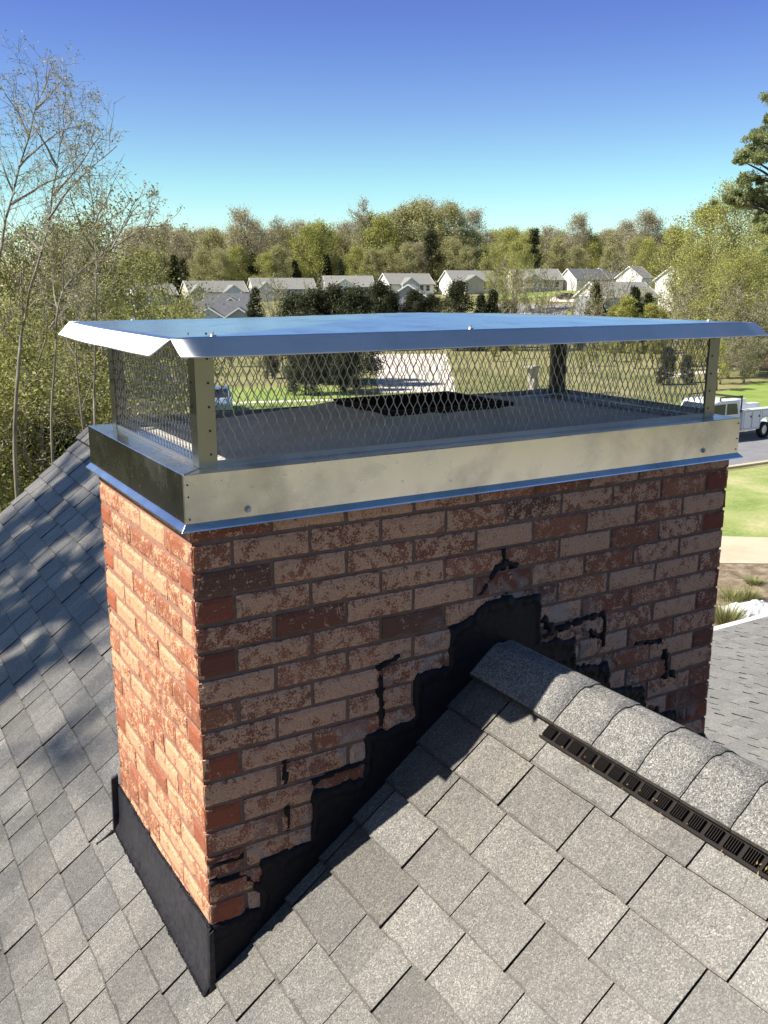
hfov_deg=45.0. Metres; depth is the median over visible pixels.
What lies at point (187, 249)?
forest tree
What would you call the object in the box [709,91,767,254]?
pine tree
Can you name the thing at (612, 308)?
yellow bush
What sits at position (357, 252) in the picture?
forest tree
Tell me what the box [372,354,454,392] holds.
sandy driveway
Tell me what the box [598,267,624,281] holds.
house
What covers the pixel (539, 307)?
sapling
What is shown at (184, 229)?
forest tree
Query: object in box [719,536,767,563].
driveway
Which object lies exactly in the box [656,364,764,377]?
footpath
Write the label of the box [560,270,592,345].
sapling
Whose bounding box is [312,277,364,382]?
evergreen shrub
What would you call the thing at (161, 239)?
forest tree
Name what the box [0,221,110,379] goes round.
leafy tree
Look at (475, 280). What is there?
house
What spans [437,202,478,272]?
forest tree
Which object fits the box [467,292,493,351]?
juniper shrub
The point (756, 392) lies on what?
grass verge
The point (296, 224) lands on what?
forest tree
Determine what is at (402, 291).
house
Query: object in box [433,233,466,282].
forest tree
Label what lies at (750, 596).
grass tuft
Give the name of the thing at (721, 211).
maple tree
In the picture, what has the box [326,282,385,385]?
evergreen shrub
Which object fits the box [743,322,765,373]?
dogwood tree
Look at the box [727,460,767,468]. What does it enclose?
kerb
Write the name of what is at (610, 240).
forest tree
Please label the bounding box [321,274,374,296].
house
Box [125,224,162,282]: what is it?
forest tree
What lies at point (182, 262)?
pine tree
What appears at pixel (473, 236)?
forest tree
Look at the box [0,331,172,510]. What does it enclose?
leafy tree
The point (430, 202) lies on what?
forest tree
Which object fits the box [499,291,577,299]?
lawn
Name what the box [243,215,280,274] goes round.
forest tree
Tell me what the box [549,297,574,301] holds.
driveway
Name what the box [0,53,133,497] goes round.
budding tree
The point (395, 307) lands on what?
evergreen shrub
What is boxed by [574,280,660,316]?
house
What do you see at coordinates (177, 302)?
leafy tree
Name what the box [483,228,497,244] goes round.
forest tree
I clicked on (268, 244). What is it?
forest tree
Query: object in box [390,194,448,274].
forest tree
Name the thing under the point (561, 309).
street
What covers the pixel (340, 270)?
cedar tree
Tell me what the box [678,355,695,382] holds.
evergreen shrub
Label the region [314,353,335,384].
evergreen shrub
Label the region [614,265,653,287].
house
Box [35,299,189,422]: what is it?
leafy tree
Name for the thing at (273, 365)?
evergreen shrub
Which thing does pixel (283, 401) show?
garden path
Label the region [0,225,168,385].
leafy tree
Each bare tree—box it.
[130,224,150,281]
[157,226,181,273]
[188,229,203,278]
[266,216,288,277]
[344,194,371,272]
[484,229,496,253]
[574,218,593,268]
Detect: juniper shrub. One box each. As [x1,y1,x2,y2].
[245,286,267,316]
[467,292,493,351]
[478,287,507,349]
[573,281,609,349]
[620,284,647,350]
[631,292,662,350]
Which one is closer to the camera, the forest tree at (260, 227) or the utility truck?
the utility truck
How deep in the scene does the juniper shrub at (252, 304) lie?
115.45 m
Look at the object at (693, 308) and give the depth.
92.34 m
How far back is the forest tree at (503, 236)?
275.90 m
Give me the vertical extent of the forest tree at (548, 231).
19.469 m
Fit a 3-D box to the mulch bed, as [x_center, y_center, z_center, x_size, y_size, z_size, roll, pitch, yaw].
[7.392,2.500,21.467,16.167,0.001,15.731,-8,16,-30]
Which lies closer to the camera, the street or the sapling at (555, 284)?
the sapling at (555, 284)
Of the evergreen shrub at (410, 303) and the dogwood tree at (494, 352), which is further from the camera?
the evergreen shrub at (410, 303)
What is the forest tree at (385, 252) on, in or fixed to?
on the ground at (733, 381)
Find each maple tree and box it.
[476,241,512,304]
[498,238,537,303]
[640,222,705,346]
[660,195,751,340]
[669,231,737,347]
[687,255,761,359]
[688,167,767,317]
[703,239,767,375]
[729,208,767,330]
[735,226,767,345]
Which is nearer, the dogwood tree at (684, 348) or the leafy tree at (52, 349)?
the leafy tree at (52, 349)
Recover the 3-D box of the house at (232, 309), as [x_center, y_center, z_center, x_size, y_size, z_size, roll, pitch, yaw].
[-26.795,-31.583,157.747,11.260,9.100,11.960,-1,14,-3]
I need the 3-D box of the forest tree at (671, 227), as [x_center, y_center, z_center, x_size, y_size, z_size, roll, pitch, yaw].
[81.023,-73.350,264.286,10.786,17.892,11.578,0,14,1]
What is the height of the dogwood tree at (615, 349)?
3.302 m
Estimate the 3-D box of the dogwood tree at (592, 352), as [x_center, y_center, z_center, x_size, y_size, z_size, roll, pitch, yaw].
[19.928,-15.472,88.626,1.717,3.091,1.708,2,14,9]
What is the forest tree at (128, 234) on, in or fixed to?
on the ground at (733, 381)
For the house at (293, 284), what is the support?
on the ground at (733, 381)
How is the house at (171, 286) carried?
on the ground at (733, 381)
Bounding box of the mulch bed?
[712,564,767,625]
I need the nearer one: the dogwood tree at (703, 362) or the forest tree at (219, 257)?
the dogwood tree at (703, 362)
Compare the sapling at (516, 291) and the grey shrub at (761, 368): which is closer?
the grey shrub at (761, 368)
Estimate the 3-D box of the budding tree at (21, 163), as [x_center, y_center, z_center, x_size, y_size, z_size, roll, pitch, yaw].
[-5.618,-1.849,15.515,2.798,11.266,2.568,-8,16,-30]
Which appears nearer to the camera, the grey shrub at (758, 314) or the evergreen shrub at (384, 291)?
the grey shrub at (758, 314)
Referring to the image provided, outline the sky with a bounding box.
[0,0,767,286]
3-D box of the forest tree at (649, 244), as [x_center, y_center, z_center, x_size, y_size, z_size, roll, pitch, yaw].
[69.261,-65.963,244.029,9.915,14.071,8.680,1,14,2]
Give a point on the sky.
(528, 113)
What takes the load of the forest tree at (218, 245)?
on the ground at (733, 381)
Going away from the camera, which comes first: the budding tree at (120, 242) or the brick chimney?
the brick chimney
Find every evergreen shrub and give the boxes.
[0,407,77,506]
[262,355,281,378]
[271,289,314,381]
[280,307,329,395]
[291,283,337,383]
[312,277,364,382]
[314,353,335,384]
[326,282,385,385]
[327,352,363,392]
[365,276,396,313]
[382,289,409,312]
[401,285,428,312]
[421,293,444,312]
[431,275,480,350]
[496,300,517,347]
[654,345,678,385]
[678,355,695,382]
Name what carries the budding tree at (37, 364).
on the ground at (733, 381)
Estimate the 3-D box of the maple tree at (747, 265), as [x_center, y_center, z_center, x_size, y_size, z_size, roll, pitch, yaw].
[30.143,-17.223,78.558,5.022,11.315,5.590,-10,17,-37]
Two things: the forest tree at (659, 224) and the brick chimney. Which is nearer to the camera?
the brick chimney
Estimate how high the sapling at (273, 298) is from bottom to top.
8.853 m
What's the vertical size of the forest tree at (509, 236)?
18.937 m
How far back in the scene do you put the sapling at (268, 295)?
83.06 m
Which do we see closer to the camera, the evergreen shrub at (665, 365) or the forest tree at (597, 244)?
the evergreen shrub at (665, 365)
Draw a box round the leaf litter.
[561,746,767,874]
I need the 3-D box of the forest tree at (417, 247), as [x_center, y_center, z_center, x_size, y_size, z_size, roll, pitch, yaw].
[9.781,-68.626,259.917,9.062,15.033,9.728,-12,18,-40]
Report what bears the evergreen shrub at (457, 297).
on the ground at (733, 381)
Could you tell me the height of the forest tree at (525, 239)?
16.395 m
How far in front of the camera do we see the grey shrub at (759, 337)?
76.34 m
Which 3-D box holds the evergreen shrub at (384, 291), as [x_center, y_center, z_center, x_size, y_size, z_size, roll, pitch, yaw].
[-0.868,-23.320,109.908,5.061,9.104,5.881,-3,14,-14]
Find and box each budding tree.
[0,30,120,260]
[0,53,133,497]
[0,177,197,464]
[0,219,123,512]
[24,132,167,424]
[29,217,125,431]
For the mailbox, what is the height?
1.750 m
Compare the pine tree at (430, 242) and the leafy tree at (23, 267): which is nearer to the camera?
the leafy tree at (23, 267)
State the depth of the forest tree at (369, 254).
259.31 m
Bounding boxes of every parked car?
[215,386,232,410]
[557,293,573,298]
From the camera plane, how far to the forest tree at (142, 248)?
265.16 m
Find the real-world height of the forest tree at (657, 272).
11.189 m
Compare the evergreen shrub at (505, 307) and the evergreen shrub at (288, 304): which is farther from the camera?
the evergreen shrub at (505, 307)
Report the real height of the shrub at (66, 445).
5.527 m
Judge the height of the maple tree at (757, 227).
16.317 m
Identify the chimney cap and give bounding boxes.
[58,312,767,533]
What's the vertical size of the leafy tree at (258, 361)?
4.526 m
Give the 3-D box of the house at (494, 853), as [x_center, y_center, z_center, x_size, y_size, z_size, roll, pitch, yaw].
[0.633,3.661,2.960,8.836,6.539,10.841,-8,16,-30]
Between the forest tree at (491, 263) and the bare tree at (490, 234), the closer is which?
the forest tree at (491, 263)
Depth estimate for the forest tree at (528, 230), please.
302.71 m
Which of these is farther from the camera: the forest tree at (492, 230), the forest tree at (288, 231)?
the forest tree at (492, 230)
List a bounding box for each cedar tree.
[168,254,181,299]
[246,251,261,285]
[289,259,301,277]
[317,253,332,288]
[335,259,344,275]
[525,227,543,268]
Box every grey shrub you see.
[655,266,726,362]
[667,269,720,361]
[684,276,733,357]
[701,274,767,377]
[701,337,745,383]
[725,317,767,382]
[727,270,767,366]
[733,286,767,378]
[757,342,767,372]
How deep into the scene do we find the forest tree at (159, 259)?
264.34 m
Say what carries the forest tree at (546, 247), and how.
on the ground at (733, 381)
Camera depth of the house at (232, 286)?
240.28 m
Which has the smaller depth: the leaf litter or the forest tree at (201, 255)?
the leaf litter
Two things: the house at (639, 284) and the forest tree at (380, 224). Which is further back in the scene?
the forest tree at (380, 224)
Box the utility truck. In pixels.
[681,392,767,437]
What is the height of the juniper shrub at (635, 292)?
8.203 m
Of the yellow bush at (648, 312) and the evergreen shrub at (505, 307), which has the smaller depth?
the yellow bush at (648, 312)
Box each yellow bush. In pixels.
[597,303,624,352]
[609,294,645,353]
[640,302,661,352]
[653,309,673,351]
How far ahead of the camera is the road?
44.06 m
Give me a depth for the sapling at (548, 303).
109.35 m
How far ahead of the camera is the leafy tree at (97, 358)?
23.75 m
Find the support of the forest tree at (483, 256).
on the ground at (733, 381)
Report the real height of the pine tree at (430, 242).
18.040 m
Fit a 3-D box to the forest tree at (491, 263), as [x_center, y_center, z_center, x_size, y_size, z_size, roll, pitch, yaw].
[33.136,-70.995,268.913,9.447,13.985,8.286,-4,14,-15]
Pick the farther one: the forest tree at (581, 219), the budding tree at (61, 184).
the forest tree at (581, 219)
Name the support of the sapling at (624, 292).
on the ground at (733, 381)
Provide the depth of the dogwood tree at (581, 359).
81.35 m
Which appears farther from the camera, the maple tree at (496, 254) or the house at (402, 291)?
the maple tree at (496, 254)
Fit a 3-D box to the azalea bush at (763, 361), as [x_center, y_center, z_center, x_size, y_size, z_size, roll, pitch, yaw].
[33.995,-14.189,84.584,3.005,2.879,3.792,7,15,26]
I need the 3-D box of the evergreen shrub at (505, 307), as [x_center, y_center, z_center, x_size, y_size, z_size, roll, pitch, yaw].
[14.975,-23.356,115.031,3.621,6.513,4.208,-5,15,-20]
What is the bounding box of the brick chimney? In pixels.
[96,391,728,996]
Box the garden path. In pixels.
[233,399,332,403]
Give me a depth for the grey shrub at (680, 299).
87.52 m
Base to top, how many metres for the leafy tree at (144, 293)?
9.090 m
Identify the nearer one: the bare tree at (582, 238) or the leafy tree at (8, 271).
the leafy tree at (8, 271)
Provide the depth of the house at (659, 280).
187.62 m
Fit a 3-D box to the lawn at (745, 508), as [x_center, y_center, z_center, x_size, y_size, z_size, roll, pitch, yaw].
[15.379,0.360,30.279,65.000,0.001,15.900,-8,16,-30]
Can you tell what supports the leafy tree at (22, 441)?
on the ground at (733, 381)
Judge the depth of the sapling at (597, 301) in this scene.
107.97 m
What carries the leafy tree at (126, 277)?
on the side yard lawn
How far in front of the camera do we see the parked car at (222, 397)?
55.73 m
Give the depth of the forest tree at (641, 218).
251.50 m
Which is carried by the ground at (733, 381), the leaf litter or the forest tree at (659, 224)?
the forest tree at (659, 224)
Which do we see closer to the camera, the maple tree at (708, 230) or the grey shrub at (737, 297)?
the grey shrub at (737, 297)
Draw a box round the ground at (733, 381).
[0,286,767,564]
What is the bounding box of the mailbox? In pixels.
[524,365,538,389]
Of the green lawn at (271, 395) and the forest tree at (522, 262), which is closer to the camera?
the green lawn at (271, 395)
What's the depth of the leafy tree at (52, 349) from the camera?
21.88 m
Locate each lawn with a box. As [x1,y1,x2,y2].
[178,386,358,411]
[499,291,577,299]
[721,466,767,536]
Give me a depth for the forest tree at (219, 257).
258.16 m
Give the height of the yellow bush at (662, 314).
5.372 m
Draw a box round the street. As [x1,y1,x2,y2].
[499,303,572,314]
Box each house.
[0,427,767,1023]
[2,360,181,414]
[126,284,178,305]
[179,280,248,302]
[192,299,259,318]
[203,292,251,300]
[247,278,316,301]
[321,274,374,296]
[378,272,435,295]
[395,282,429,312]
[437,270,498,294]
[504,268,565,292]
[562,268,608,289]
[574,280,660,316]
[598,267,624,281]
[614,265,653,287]
[652,268,707,310]
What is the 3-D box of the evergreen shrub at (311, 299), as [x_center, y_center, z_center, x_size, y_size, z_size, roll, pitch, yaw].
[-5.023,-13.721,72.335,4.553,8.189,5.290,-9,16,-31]
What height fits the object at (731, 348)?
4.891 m
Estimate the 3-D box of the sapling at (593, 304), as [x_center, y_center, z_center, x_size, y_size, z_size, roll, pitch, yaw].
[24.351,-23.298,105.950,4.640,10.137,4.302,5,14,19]
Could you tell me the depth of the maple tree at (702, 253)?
91.43 m
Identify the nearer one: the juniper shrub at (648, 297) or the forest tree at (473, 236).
the juniper shrub at (648, 297)
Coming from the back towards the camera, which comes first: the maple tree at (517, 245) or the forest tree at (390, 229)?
the forest tree at (390, 229)
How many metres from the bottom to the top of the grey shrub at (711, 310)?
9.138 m
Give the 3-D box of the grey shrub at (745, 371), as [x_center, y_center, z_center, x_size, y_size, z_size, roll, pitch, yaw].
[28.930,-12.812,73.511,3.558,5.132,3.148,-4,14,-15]
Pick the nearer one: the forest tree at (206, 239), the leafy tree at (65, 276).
the leafy tree at (65, 276)
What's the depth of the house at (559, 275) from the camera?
240.85 m
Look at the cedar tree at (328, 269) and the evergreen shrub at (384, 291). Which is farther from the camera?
the cedar tree at (328, 269)
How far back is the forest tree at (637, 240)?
248.99 m
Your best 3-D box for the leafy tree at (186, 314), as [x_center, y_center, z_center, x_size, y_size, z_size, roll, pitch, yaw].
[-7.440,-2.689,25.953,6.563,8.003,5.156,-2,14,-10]
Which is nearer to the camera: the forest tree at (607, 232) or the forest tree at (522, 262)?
the forest tree at (522, 262)
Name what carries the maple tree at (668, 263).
on the ground at (733, 381)
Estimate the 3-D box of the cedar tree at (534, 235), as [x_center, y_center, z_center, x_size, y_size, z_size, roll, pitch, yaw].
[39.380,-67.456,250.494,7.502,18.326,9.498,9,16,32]
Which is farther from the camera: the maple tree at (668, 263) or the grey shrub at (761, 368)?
the maple tree at (668, 263)
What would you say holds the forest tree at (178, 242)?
on the ground at (733, 381)
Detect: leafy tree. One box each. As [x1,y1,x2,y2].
[0,172,166,430]
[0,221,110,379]
[0,221,155,397]
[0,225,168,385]
[0,269,233,424]
[0,286,149,424]
[0,316,88,439]
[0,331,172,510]
[0,345,189,505]
[0,347,154,504]
[12,311,130,437]
[24,213,228,416]
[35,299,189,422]
[93,255,186,413]
[118,286,204,410]
[163,292,206,410]
[248,356,266,371]
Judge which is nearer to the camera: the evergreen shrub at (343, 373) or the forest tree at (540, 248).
the evergreen shrub at (343, 373)
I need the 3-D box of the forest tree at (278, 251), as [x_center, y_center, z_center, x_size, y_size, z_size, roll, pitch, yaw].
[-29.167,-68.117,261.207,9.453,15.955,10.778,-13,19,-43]
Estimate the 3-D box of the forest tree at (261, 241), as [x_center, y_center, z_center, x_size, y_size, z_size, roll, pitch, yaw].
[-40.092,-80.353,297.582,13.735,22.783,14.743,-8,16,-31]
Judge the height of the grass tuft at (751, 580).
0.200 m
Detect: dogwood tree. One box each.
[488,346,501,361]
[576,354,586,369]
[584,343,600,365]
[607,342,620,361]
[629,341,644,363]
[644,340,661,363]
[681,339,697,360]
[694,338,723,373]
[704,339,731,390]
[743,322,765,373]
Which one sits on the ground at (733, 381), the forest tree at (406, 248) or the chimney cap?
the forest tree at (406, 248)
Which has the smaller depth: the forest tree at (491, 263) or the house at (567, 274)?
the house at (567, 274)
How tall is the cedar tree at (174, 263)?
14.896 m
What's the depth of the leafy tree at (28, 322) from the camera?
24.08 m
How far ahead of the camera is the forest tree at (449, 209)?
263.79 m
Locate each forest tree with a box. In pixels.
[110,223,143,270]
[112,227,143,271]
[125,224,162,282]
[129,242,164,283]
[144,245,177,283]
[150,223,181,278]
[153,218,183,285]
[162,229,199,280]
[168,224,193,262]
[175,233,197,275]
[185,246,218,280]
[190,223,225,280]
[190,227,211,263]
[204,247,235,280]
[206,229,238,276]
[213,224,251,280]
[220,203,276,275]
[220,243,253,286]
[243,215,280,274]
[246,226,270,254]
[251,229,282,276]
[251,250,277,277]
[262,221,304,277]
[265,242,295,277]
[283,221,333,288]
[287,215,317,277]
[299,217,345,283]
[318,229,351,276]
[332,218,364,271]
[335,229,356,271]
[340,244,372,275]
[343,207,393,277]
[355,212,402,281]
[358,247,387,286]
[370,209,399,269]
[370,242,401,279]
[378,199,429,272]
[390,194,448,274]
[391,240,422,272]
[402,239,432,275]
[404,195,456,277]
[419,196,470,278]
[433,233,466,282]
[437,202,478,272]
[446,206,491,267]
[450,243,478,269]
[456,224,491,269]
[475,243,490,270]
[482,227,508,260]
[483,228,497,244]
[484,246,502,274]
[487,223,521,290]
[490,226,522,277]
[503,247,528,273]
[514,230,540,268]
[518,227,540,236]
[525,231,549,268]
[532,234,553,268]
[539,223,562,269]
[539,235,574,271]
[550,226,573,256]
[551,209,595,268]
[563,245,589,271]
[576,229,607,268]
[588,226,615,268]
[595,243,623,271]
[597,231,626,267]
[603,218,637,267]
[619,233,646,268]
[620,206,663,264]
[632,235,664,285]
[634,211,672,286]
[649,246,672,279]
[657,223,680,269]
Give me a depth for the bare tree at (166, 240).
276.44 m
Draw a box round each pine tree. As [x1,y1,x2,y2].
[174,258,189,284]
[420,227,444,280]
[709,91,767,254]
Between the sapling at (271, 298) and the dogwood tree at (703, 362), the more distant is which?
the sapling at (271, 298)
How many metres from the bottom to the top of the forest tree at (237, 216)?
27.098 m
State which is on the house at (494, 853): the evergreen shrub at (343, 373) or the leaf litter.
the leaf litter
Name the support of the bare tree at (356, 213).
on the ground at (733, 381)
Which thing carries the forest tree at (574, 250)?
on the ground at (733, 381)
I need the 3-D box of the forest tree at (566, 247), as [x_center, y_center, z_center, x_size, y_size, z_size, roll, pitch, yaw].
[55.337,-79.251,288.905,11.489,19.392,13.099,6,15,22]
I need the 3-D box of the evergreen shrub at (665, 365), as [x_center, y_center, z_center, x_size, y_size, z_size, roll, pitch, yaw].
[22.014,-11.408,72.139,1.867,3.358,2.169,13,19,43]
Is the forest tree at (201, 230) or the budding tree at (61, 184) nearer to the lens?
the budding tree at (61, 184)
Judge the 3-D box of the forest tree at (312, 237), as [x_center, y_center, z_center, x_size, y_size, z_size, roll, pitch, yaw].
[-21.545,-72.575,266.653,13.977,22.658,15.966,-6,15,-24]
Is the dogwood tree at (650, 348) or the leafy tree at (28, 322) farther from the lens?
the dogwood tree at (650, 348)
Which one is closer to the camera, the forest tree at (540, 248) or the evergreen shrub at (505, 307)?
the evergreen shrub at (505, 307)
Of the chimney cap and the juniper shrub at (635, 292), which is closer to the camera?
the chimney cap
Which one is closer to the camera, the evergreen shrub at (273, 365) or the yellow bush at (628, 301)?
the evergreen shrub at (273, 365)
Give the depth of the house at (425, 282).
243.89 m
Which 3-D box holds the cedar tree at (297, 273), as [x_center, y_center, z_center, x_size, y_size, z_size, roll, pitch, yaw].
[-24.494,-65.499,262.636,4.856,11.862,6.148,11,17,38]
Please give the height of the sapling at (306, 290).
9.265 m
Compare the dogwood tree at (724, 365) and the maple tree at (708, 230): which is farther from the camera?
the maple tree at (708, 230)
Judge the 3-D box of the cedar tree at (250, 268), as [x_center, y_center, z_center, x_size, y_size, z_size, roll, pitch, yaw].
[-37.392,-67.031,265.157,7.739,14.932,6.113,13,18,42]
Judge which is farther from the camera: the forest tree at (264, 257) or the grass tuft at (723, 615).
the forest tree at (264, 257)
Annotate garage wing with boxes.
[704,612,767,768]
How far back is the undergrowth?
278.50 m
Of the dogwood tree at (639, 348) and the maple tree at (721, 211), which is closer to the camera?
the dogwood tree at (639, 348)
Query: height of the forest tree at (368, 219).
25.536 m
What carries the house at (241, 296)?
on the ground at (733, 381)
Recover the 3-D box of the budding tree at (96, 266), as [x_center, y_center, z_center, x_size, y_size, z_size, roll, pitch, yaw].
[-4.005,-0.483,13.691,1.634,9.507,1.700,3,14,10]
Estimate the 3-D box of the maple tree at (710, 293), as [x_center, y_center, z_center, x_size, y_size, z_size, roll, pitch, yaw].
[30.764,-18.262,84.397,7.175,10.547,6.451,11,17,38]
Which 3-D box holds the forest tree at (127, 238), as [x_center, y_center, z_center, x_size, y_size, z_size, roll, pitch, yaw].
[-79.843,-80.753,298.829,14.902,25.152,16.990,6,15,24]
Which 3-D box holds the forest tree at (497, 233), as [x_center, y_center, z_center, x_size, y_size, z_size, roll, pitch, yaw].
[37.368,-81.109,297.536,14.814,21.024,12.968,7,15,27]
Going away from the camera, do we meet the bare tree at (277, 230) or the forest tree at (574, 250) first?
the forest tree at (574, 250)
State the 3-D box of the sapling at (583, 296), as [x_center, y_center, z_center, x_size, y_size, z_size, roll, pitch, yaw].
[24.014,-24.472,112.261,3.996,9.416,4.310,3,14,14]
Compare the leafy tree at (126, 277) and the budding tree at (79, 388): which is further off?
the leafy tree at (126, 277)
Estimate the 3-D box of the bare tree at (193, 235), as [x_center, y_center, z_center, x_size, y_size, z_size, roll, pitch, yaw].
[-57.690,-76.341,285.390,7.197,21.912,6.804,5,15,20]
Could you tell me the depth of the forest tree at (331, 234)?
268.48 m
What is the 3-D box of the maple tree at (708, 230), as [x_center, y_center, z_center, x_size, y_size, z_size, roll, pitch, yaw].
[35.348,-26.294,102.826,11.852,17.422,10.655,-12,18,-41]
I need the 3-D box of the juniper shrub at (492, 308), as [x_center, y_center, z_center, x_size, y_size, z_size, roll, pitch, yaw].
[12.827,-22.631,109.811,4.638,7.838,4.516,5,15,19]
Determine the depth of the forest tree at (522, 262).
242.59 m
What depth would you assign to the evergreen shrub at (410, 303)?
112.48 m
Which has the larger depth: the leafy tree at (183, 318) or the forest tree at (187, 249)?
the forest tree at (187, 249)
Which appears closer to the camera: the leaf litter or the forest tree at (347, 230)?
the leaf litter
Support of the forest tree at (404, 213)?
on the ground at (733, 381)
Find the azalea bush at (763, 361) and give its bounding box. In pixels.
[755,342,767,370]
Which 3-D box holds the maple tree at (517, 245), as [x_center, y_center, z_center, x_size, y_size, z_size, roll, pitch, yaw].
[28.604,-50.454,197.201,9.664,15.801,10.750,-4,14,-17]
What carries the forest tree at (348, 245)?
on the ground at (733, 381)
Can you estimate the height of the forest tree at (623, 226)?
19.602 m
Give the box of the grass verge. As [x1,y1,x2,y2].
[673,381,767,418]
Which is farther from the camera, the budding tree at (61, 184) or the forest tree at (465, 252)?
the forest tree at (465, 252)
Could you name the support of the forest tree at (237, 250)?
on the ground at (733, 381)
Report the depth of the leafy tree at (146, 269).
33.50 m
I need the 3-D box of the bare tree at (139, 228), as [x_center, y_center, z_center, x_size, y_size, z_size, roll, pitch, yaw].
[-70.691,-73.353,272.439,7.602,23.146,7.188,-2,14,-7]
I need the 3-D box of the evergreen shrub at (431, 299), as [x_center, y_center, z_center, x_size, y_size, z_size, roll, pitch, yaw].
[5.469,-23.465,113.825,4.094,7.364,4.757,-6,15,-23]
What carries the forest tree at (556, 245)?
on the ground at (733, 381)
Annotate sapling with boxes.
[254,273,287,367]
[255,275,287,371]
[257,279,285,316]
[302,268,327,292]
[483,253,530,350]
[492,259,531,350]
[508,265,539,313]
[518,271,549,351]
[523,261,567,348]
[532,265,566,345]
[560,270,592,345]
[567,270,598,349]
[579,264,616,351]
[581,275,611,351]
[597,245,645,308]
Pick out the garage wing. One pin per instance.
(736, 718)
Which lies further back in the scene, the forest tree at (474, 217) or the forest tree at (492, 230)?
the forest tree at (492, 230)
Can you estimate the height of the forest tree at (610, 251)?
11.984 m
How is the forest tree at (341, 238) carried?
on the ground at (733, 381)
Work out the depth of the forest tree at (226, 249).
269.99 m
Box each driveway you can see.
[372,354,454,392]
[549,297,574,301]
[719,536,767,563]
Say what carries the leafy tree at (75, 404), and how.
on the ground at (733, 381)
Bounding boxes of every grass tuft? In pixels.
[714,595,759,624]
[716,583,756,601]
[731,582,767,600]
[742,573,766,584]
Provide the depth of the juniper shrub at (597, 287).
110.14 m
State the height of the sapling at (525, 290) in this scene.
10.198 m
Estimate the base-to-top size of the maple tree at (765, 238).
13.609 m
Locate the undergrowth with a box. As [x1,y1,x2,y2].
[110,240,767,299]
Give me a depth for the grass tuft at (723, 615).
21.29 m
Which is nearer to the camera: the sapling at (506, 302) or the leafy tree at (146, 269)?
the leafy tree at (146, 269)
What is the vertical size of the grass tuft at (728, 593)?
0.320 m
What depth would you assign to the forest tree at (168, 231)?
295.54 m
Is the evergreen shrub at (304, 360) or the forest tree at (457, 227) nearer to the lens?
the evergreen shrub at (304, 360)
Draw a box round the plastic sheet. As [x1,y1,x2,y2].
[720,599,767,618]
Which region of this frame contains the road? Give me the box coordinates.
[729,429,767,464]

